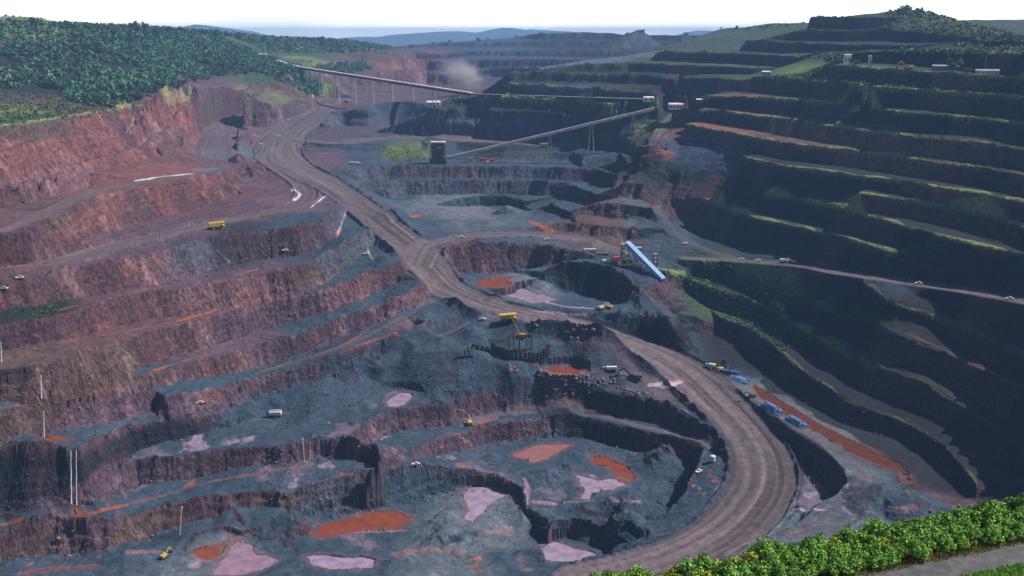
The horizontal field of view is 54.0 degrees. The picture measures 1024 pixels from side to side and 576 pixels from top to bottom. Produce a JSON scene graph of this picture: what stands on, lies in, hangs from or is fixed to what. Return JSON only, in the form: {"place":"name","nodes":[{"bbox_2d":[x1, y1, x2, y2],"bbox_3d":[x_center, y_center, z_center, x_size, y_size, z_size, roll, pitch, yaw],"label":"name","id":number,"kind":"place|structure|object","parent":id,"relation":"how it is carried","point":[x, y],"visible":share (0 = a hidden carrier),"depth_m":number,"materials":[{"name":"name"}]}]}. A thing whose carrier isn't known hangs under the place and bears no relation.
{"place":"outdoors","nodes":[
{"label":"outdoors","id":0,"kind":"place"},
{"bbox_2d":[44,436,66,440],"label":"pool water","id":1,"kind":"structure","parent":0,"point":[58,438],"depth_m":584.29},
{"bbox_2d":[193,544,223,560],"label":"pool water","id":2,"kind":"structure","parent":0,"point":[209,553],"depth_m":559.40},
{"bbox_2d":[213,541,277,575],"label":"pool water","id":3,"kind":"structure","parent":0,"point":[242,558],"depth_m":549.73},
{"bbox_2d":[307,555,374,568],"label":"pool water","id":4,"kind":"structure","parent":0,"point":[328,562],"depth_m":547.31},
{"bbox_2d":[313,511,412,537],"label":"pool water","id":5,"kind":"structure","parent":0,"point":[390,520],"depth_m":594.53,"materials":[{"name":"liquid"}]},
{"bbox_2d":[387,393,411,406],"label":"pool water","id":6,"kind":"structure","parent":0,"point":[400,400],"depth_m":705.96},
{"bbox_2d":[182,24,712,46],"bbox_3d":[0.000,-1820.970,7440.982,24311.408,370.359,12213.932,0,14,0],"label":"distant hills","id":7,"kind":"structure","parent":0,"point":[425,38],"depth_m":10825.41,"materials":[{"name":"soil"}]},
{"bbox_2d":[464,487,508,522],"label":"pool water","id":8,"kind":"structure","parent":0,"point":[479,502],"depth_m":628.59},
{"bbox_2d":[475,276,512,287],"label":"pool water","id":9,"kind":"structure","parent":0,"point":[498,282],"depth_m":847.11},
{"bbox_2d":[0,10,1023,575],"bbox_3d":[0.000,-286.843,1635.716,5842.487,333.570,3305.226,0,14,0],"label":"pit ground","id":10,"kind":"structure","parent":0,"point":[944,368],"depth_m":748.56,"materials":[{"name":"stone"}]},
{"bbox_2d":[46,78,61,87],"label":"broadleaf tree","id":11,"kind":"object","parent":10,"relation":"on","point":[53,80],"visible":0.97,"depth_m":1259.61,"materials":[{"name":"green plant"}]},
{"bbox_2d":[131,90,146,100],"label":"broadleaf tree","id":12,"kind":"object","parent":10,"relation":"on","point":[139,93],"visible":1,"depth_m":1282.54,"materials":[{"name":"green plant"}]},
{"bbox_2d":[0,14,392,106],"bbox_3d":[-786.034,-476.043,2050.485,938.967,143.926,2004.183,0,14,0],"label":"forest","id":13,"kind":"object","parent":10,"relation":"on","point":[199,37],"visible":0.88,"depth_m":1612.01,"materials":[{"name":"green plant"}]},
{"bbox_2d":[208,221,224,229],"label":"haul truck","id":14,"kind":"object","parent":10,"relation":"on","point":[215,225],"visible":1,"depth_m":823.14,"materials":[{"name":"yellow paint"}]},
{"bbox_2d":[266,409,281,417],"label":"truck","id":15,"kind":"object","parent":10,"relation":"on","point":[271,413],"visible":1,"depth_m":673.32,"materials":[{"name":"metal"}]},
{"bbox_2d":[297,66,472,107],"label":"conveyor gallery","id":16,"kind":"object","parent":10,"relation":"on","point":[412,85],"visible":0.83,"depth_m":1690.71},
{"bbox_2d":[429,141,446,163],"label":"crusher house","id":17,"kind":"structure","parent":10,"relation":"on","point":[437,151],"depth_m":1168.76,"materials":[{"name":"metal"}]},
{"bbox_2d":[0,99,899,565],"bbox_3d":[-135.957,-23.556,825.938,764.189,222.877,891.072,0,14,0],"label":"scree","id":18,"kind":"structure","parent":10,"relation":"on","point":[356,383],"depth_m":679.19,"materials":[{"name":"grey rock"}]},
{"bbox_2d":[472,342,549,363],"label":"pile wall","id":19,"kind":"structure","parent":10,"relation":"on","point":[503,352],"depth_m":738.23,"materials":[{"name":"metal"}]},
{"bbox_2d":[0,9,1023,464],"bbox_3d":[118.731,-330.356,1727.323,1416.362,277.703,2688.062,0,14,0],"label":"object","id":20,"kind":"object","parent":10,"relation":"on","point":[972,35],"visible":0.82,"depth_m":969.50,"materials":[{"name":"green plant"}]},
{"bbox_2d":[447,107,654,163],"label":"conveyor gallery","id":21,"kind":"object","parent":10,"relation":"on","point":[551,133],"visible":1,"depth_m":1176.20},
{"bbox_2d":[471,93,643,108],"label":"conveyor gallery","id":22,"kind":"object","parent":10,"relation":"on","point":[485,95],"visible":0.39,"depth_m":1283.69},
{"bbox_2d":[601,569,618,575],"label":"hedge shrub","id":23,"kind":"object","parent":10,"relation":"on","point":[610,573],"visible":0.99,"depth_m":55.18,"materials":[{"name":"green plant"}]},
{"bbox_2d":[621,243,629,261],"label":"steel tower","id":24,"kind":"structure","parent":10,"relation":"on","point":[623,248],"depth_m":850.05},
{"bbox_2d":[616,368,641,381],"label":"excavator","id":25,"kind":"object","parent":10,"relation":"on","point":[635,377],"visible":1,"depth_m":727.15,"materials":[{"name":"metal"}]},
{"bbox_2d":[626,564,656,575],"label":"hedge shrub","id":26,"kind":"object","parent":10,"relation":"on","point":[634,571],"visible":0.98,"depth_m":55.28,"materials":[{"name":"green plant"}]},
{"bbox_2d":[625,241,664,281],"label":"conveyor gallery","id":27,"kind":"object","parent":10,"relation":"on","point":[644,261],"visible":0.98,"depth_m":838.01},
{"bbox_2d":[643,96,653,105],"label":"site building","id":28,"kind":"structure","parent":10,"relation":"on","point":[648,98],"depth_m":1187.37,"materials":[{"name":"white metal"}]},
{"bbox_2d":[662,567,680,575],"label":"hedge shrub","id":29,"kind":"object","parent":10,"relation":"on","point":[671,571],"visible":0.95,"depth_m":56.20,"materials":[{"name":"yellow plant"}]},
{"bbox_2d":[668,103,683,109],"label":"site building","id":30,"kind":"structure","parent":10,"relation":"on","point":[675,106],"depth_m":1152.25,"materials":[{"name":"white metal"}]},
{"bbox_2d":[672,556,703,575],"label":"hedge shrub","id":31,"kind":"object","parent":10,"relation":"on","point":[685,565],"visible":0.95,"depth_m":56.10,"materials":[{"name":"green plant"}]},
{"bbox_2d":[692,552,718,575],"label":"hedge shrub","id":32,"kind":"object","parent":10,"relation":"on","point":[705,561],"visible":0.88,"depth_m":56.53,"materials":[{"name":"green plant"}]},
{"bbox_2d":[710,558,743,575],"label":"hedge shrub","id":33,"kind":"object","parent":10,"relation":"on","point":[728,569],"visible":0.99,"depth_m":55.92,"materials":[{"name":"green plant"}]},
{"bbox_2d":[719,359,743,375],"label":"girder heap","id":34,"kind":"object","parent":10,"relation":"on","point":[727,370],"visible":0.98,"depth_m":744.52,"materials":[{"name":"blue paint"}]},
{"bbox_2d":[728,374,749,383],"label":"pipe stack","id":35,"kind":"object","parent":10,"relation":"on","point":[740,379],"visible":1,"depth_m":730.12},
{"bbox_2d":[732,558,755,575],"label":"hedge shrub","id":36,"kind":"object","parent":10,"relation":"on","point":[746,569],"visible":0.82,"depth_m":56.25,"materials":[{"name":"green plant"}]},
{"bbox_2d":[738,550,759,562],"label":"hedge shrub","id":37,"kind":"object","parent":10,"relation":"on","point":[748,558],"visible":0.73,"depth_m":57.58,"materials":[{"name":"yellow plant"}]},
{"bbox_2d":[749,562,767,575],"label":"hedge shrub","id":38,"kind":"object","parent":10,"relation":"on","point":[759,570],"visible":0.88,"depth_m":56.35,"materials":[{"name":"green plant"}]},
{"bbox_2d":[746,535,776,562],"bbox_3d":[14.489,15.333,58.267,1.848,2.109,2.178,1,14,5],"label":"hedge shrub","id":39,"kind":"object","parent":10,"relation":"on","point":[763,547],"visible":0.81,"depth_m":57.94,"materials":[{"name":"green plant"}]},
{"bbox_2d":[756,551,786,575],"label":"hedge shrub","id":40,"kind":"object","parent":10,"relation":"on","point":[773,560],"visible":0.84,"depth_m":56.79,"materials":[{"name":"green plant"}]},
{"bbox_2d":[761,400,784,414],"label":"pipe stack","id":41,"kind":"object","parent":10,"relation":"on","point":[769,406],"visible":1,"depth_m":677.05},
{"bbox_2d":[767,563,788,575],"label":"hedge shrub","id":42,"kind":"object","parent":10,"relation":"on","point":[779,570],"visible":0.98,"depth_m":56.09,"materials":[{"name":"green plant"}]},
{"bbox_2d":[770,538,786,554],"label":"hedge shrub","id":43,"kind":"object","parent":10,"relation":"on","point":[779,545],"visible":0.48,"depth_m":58.48,"materials":[{"name":"green plant"}]},
{"bbox_2d":[775,549,799,569],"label":"hedge shrub","id":44,"kind":"object","parent":10,"relation":"on","point":[786,555],"visible":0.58,"depth_m":57.30,"materials":[{"name":"green plant"}]},
{"bbox_2d":[782,542,799,554],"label":"hedge shrub","id":45,"kind":"object","parent":10,"relation":"on","point":[791,549],"visible":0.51,"depth_m":58.32,"materials":[{"name":"green plant"}]},
{"bbox_2d":[783,563,805,575],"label":"hedge shrub","id":46,"kind":"object","parent":10,"relation":"on","point":[793,570],"visible":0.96,"depth_m":56.06,"materials":[{"name":"green plant"}]},
{"bbox_2d":[785,414,808,428],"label":"pipe stack","id":47,"kind":"object","parent":10,"relation":"on","point":[795,421],"visible":1,"depth_m":653.03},
{"bbox_2d":[785,547,814,569],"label":"hedge shrub","id":48,"kind":"object","parent":10,"relation":"on","point":[802,555],"visible":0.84,"depth_m":57.48,"materials":[{"name":"green plant"}]},
{"bbox_2d":[796,535,817,554],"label":"hedge shrub","id":49,"kind":"object","parent":10,"relation":"on","point":[805,543],"visible":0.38,"depth_m":58.77,"materials":[{"name":"green plant"}]},
{"bbox_2d":[799,563,817,575],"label":"hedge shrub","id":50,"kind":"object","parent":10,"relation":"on","point":[809,570],"visible":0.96,"depth_m":56.60,"materials":[{"name":"green plant"}]},
{"bbox_2d":[805,543,831,567],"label":"hedge shrub","id":51,"kind":"object","parent":10,"relation":"on","point":[815,551],"visible":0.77,"depth_m":57.63,"materials":[{"name":"green plant"}]},
{"bbox_2d":[808,557,828,574],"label":"hedge shrub","id":52,"kind":"object","parent":10,"relation":"on","point":[822,566],"visible":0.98,"depth_m":57.09,"materials":[{"name":"green plant"}]},
{"bbox_2d":[813,532,831,544],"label":"hedge shrub","id":53,"kind":"object","parent":10,"relation":"on","point":[818,537],"visible":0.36,"depth_m":59.49,"materials":[{"name":"green plant"}]},
{"bbox_2d":[815,540,845,562],"bbox_3d":[18.458,15.492,58.345,1.822,1.698,1.926,-6,16,-23],"label":"hedge shrub","id":54,"kind":"object","parent":10,"relation":"on","point":[831,549],"visible":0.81,"depth_m":57.92,"materials":[{"name":"green plant"}]},
{"bbox_2d":[824,54,840,63],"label":"broadleaf tree","id":55,"kind":"object","parent":10,"relation":"on","point":[831,57],"visible":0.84,"depth_m":1034.25,"materials":[{"name":"green plant"}]},
{"bbox_2d":[827,536,842,545],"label":"hedge shrub","id":56,"kind":"object","parent":10,"relation":"on","point":[833,539],"visible":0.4,"depth_m":59.74,"materials":[{"name":"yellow plant"}]},
{"bbox_2d":[825,554,848,575],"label":"hedge shrub","id":57,"kind":"object","parent":10,"relation":"on","point":[836,563],"visible":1,"depth_m":56.90,"materials":[{"name":"green plant"}]},
{"bbox_2d":[836,542,854,557],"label":"hedge shrub","id":58,"kind":"object","parent":10,"relation":"on","point":[847,548],"visible":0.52,"depth_m":58.34,"materials":[{"name":"green plant"}]},
{"bbox_2d":[843,54,851,64],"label":"site building","id":59,"kind":"structure","parent":10,"relation":"on","point":[847,59],"depth_m":995.57,"materials":[{"name":"white metal"}]},
{"bbox_2d":[831,524,865,550],"bbox_3d":[20.105,14.998,60.062,1.744,1.798,2.080,-5,15,-20],"label":"hedge shrub","id":60,"kind":"object","parent":10,"relation":"on","point":[847,535],"visible":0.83,"depth_m":59.79,"materials":[{"name":"green plant"}]},
{"bbox_2d":[840,553,862,574],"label":"hedge shrub","id":61,"kind":"object","parent":10,"relation":"on","point":[851,562],"visible":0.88,"depth_m":57.13,"materials":[{"name":"green plant"}]},
{"bbox_2d":[846,539,861,554],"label":"hedge shrub","id":62,"kind":"object","parent":10,"relation":"on","point":[854,546],"visible":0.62,"depth_m":58.84,"materials":[{"name":"green plant"}]},
{"bbox_2d":[852,549,869,568],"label":"hedge shrub","id":63,"kind":"object","parent":10,"relation":"on","point":[858,553],"visible":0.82,"depth_m":57.93,"materials":[{"name":"green plant"}]},
{"bbox_2d":[853,528,869,548],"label":"hedge shrub","id":64,"kind":"object","parent":10,"relation":"on","point":[863,534],"visible":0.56,"depth_m":59.67,"materials":[{"name":"green plant"}]},
{"bbox_2d":[860,533,883,553],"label":"hedge shrub","id":65,"kind":"object","parent":10,"relation":"on","point":[871,543],"visible":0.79,"depth_m":58.91,"materials":[{"name":"green plant"}]},
{"bbox_2d":[859,517,892,539],"bbox_3d":[22.093,14.828,60.781,2.225,1.829,1.965,10,17,33],"label":"hedge shrub","id":66,"kind":"object","parent":10,"relation":"on","point":[876,526],"visible":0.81,"depth_m":60.42,"materials":[{"name":"green plant"}]},
{"bbox_2d":[862,548,889,568],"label":"hedge shrub","id":67,"kind":"object","parent":10,"relation":"on","point":[875,557],"visible":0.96,"depth_m":57.76,"materials":[{"name":"green plant"}]},
{"bbox_2d":[872,543,900,566],"bbox_3d":[21.802,15.509,58.432,1.492,1.538,1.779,14,20,43],"label":"hedge shrub","id":68,"kind":"object","parent":10,"relation":"on","point":[888,550],"visible":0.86,"depth_m":58.17,"materials":[{"name":"green plant"}]},
{"bbox_2d":[879,521,902,535],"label":"hedge shrub","id":69,"kind":"object","parent":10,"relation":"on","point":[894,526],"visible":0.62,"depth_m":60.73,"materials":[{"name":"green plant"}]},
{"bbox_2d":[886,526,912,548],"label":"hedge shrub","id":70,"kind":"object","parent":10,"relation":"on","point":[901,536],"visible":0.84,"depth_m":59.57,"materials":[{"name":"green plant"}]},
{"bbox_2d":[889,542,910,557],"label":"hedge shrub","id":71,"kind":"object","parent":10,"relation":"on","point":[902,551],"visible":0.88,"depth_m":58.67,"materials":[{"name":"green plant"}]},
{"bbox_2d":[898,518,914,532],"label":"hedge shrub","id":72,"kind":"object","parent":10,"relation":"on","point":[906,524],"visible":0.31,"depth_m":60.87,"materials":[{"name":"green plant"}]},
{"bbox_2d":[905,539,930,561],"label":"hedge shrub","id":73,"kind":"object","parent":10,"relation":"on","point":[917,547],"visible":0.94,"depth_m":58.65,"materials":[{"name":"green plant"}]},
{"bbox_2d":[816,534,1023,575],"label":"verge grass","id":74,"kind":"structure","parent":10,"relation":"on","point":[1019,566],"depth_m":58.28,"materials":[{"name":"green plant"}]},
{"bbox_2d":[907,522,933,548],"bbox_3d":[24.056,14.951,59.998,1.710,1.951,2.015,-11,18,-37],"label":"hedge shrub","id":75,"kind":"object","parent":10,"relation":"on","point":[916,532],"visible":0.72,"depth_m":59.64,"materials":[{"name":"green plant"}]},
{"bbox_2d":[910,516,933,527],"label":"hedge shrub","id":76,"kind":"object","parent":10,"relation":"on","point":[920,520],"visible":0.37,"depth_m":61.19,"materials":[{"name":"green plant"}]},
{"bbox_2d":[920,538,940,553],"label":"hedge shrub","id":77,"kind":"object","parent":10,"relation":"on","point":[931,550],"visible":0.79,"depth_m":59.46,"materials":[{"name":"green plant"}]},
{"bbox_2d":[915,522,946,548],"bbox_3d":[24.982,14.948,60.397,2.146,1.765,1.896,-9,17,-31],"label":"hedge shrub","id":78,"kind":"object","parent":10,"relation":"on","point":[934,531],"visible":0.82,"depth_m":59.88,"materials":[{"name":"green plant"}]},
{"bbox_2d":[924,514,943,526],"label":"hedge shrub","id":79,"kind":"object","parent":10,"relation":"on","point":[931,519],"visible":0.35,"depth_m":61.61,"materials":[{"name":"green plant"}]},
{"bbox_2d":[931,65,951,70],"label":"site building","id":80,"kind":"structure","parent":10,"relation":"on","point":[940,67],"depth_m":910.20,"materials":[{"name":"blue paint"}]},
{"bbox_2d":[934,533,957,552],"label":"hedge shrub","id":81,"kind":"object","parent":10,"relation":"on","point":[945,540],"visible":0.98,"depth_m":59.65,"materials":[{"name":"green plant"}]},
{"bbox_2d":[932,510,960,526],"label":"hedge shrub","id":82,"kind":"object","parent":10,"relation":"on","point":[944,518],"visible":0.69,"depth_m":61.62,"materials":[{"name":"green plant"}]},
{"bbox_2d":[942,523,961,542],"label":"hedge shrub","id":83,"kind":"object","parent":10,"relation":"on","point":[955,531],"visible":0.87,"depth_m":60.65,"materials":[{"name":"green plant"}]},
{"bbox_2d":[945,58,963,71],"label":"broadleaf tree","id":84,"kind":"object","parent":10,"relation":"on","point":[954,64],"visible":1,"depth_m":881.96,"materials":[{"name":"green plant"}]},
{"bbox_2d":[944,506,971,533],"bbox_3d":[27.748,14.382,62.323,1.853,1.910,2.209,12,19,39],"label":"hedge shrub","id":85,"kind":"object","parent":10,"relation":"on","point":[959,514],"visible":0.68,"depth_m":62.06,"materials":[{"name":"green plant"}]},
{"bbox_2d":[951,532,969,548],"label":"hedge shrub","id":86,"kind":"object","parent":10,"relation":"on","point":[962,537],"visible":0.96,"depth_m":60.02,"materials":[{"name":"green plant"}]},
{"bbox_2d":[959,518,976,537],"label":"hedge shrub","id":87,"kind":"object","parent":10,"relation":"on","point":[968,524],"visible":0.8,"depth_m":61.13,"materials":[{"name":"green plant"}]},
{"bbox_2d":[960,507,982,522],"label":"hedge shrub","id":88,"kind":"object","parent":10,"relation":"on","point":[971,511],"visible":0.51,"depth_m":62.36,"materials":[{"name":"green plant"}]},
{"bbox_2d":[965,528,988,544],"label":"hedge shrub","id":89,"kind":"object","parent":10,"relation":"on","point":[977,533],"visible":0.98,"depth_m":60.48,"materials":[{"name":"green plant"}]},
{"bbox_2d":[970,515,985,528],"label":"hedge shrub","id":90,"kind":"object","parent":10,"relation":"on","point":[977,522],"visible":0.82,"depth_m":61.68,"materials":[{"name":"green plant"}]},
{"bbox_2d":[967,501,989,515],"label":"hedge shrub","id":91,"kind":"object","parent":10,"relation":"on","point":[977,507],"visible":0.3,"depth_m":63.06,"materials":[{"name":"green plant"}]},
{"bbox_2d":[975,69,999,74],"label":"site building","id":92,"kind":"structure","parent":10,"relation":"on","point":[986,71],"depth_m":850.78,"materials":[{"name":"white metal"}]},
{"bbox_2d":[979,507,1005,527],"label":"hedge shrub","id":93,"kind":"object","parent":10,"relation":"on","point":[992,517],"visible":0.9,"depth_m":61.87,"materials":[{"name":"green plant"}]},
{"bbox_2d":[979,524,1005,544],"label":"hedge shrub","id":94,"kind":"object","parent":10,"relation":"on","point":[989,530],"visible":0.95,"depth_m":60.54,"materials":[{"name":"green plant"}]},
{"bbox_2d":[980,499,1007,517],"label":"hedge shrub","id":95,"kind":"object","parent":10,"relation":"on","point":[998,505],"visible":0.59,"depth_m":62.99,"materials":[{"name":"green plant"}]},
{"bbox_2d":[993,524,1016,541],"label":"hedge shrub","id":96,"kind":"object","parent":10,"relation":"on","point":[1005,531],"visible":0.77,"depth_m":60.93,"materials":[{"name":"green plant"}]},
{"bbox_2d":[999,511,1017,528],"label":"hedge shrub","id":97,"kind":"object","parent":10,"relation":"on","point":[1008,520],"visible":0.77,"depth_m":62.12,"materials":[{"name":"green plant"}]},
{"bbox_2d":[1003,492,1023,509],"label":"hedge shrub","id":98,"kind":"object","parent":10,"relation":"on","point":[1018,500],"visible":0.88,"depth_m":63.64,"materials":[{"name":"green plant"}]},
{"bbox_2d":[1005,506,1023,523],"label":"hedge shrub","id":99,"kind":"object","parent":10,"relation":"on","point":[1017,513],"visible":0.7,"depth_m":62.53,"materials":[{"name":"green plant"}]},
{"bbox_2d":[1007,519,1023,538],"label":"hedge shrub","id":100,"kind":"object","parent":10,"relation":"on","point":[1017,529],"visible":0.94,"depth_m":61.24,"materials":[{"name":"green plant"}]},
{"bbox_2d":[0,92,1023,575],"bbox_3d":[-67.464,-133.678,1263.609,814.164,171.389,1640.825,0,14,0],"label":"haul road","id":101,"kind":"structure","parent":0,"point":[752,504],"depth_m":751.63,"materials":[{"name":"soil"}]},
{"bbox_2d":[499,312,516,322],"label":"haul truck","id":102,"kind":"object","parent":101,"relation":"on","point":[504,317],"visible":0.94,"depth_m":761.00,"materials":[{"name":"metal"}]},
{"bbox_2d":[0,0,1023,38],"label":"sky","id":103,"kind":"structure","parent":0,"point":[336,19],"materials":[{"name":"white"}]},
{"bbox_2d":[506,289,555,302],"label":"pool water","id":104,"kind":"structure","parent":0,"point":[525,295],"depth_m":825.81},
{"bbox_2d":[513,444,570,462],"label":"pool water","id":105,"kind":"structure","parent":0,"point":[540,452],"depth_m":687.19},
{"bbox_2d":[545,367,580,374],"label":"pool water","id":106,"kind":"structure","parent":0,"point":[569,370],"depth_m":735.34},
{"bbox_2d":[540,542,595,560],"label":"pool water","id":107,"kind":"structure","parent":0,"point":[555,551],"depth_m":575.38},
{"bbox_2d":[575,475,625,499],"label":"pool water","id":108,"kind":"structure","parent":0,"point":[590,485],"depth_m":639.62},
{"bbox_2d":[592,456,634,481],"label":"pool water","id":109,"kind":"structure","parent":0,"point":[617,469],"depth_m":663.84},
{"bbox_2d":[754,385,919,488],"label":"dirt patch","id":110,"kind":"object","parent":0,"point":[857,449],"depth_m":632.91,"materials":[{"name":"soil"}]},
{"bbox_2d":[858,542,1023,575],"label":"path","id":111,"kind":"structure","parent":0,"point":[976,562],"depth_m":58.30,"materials":[{"name":"concrete"}]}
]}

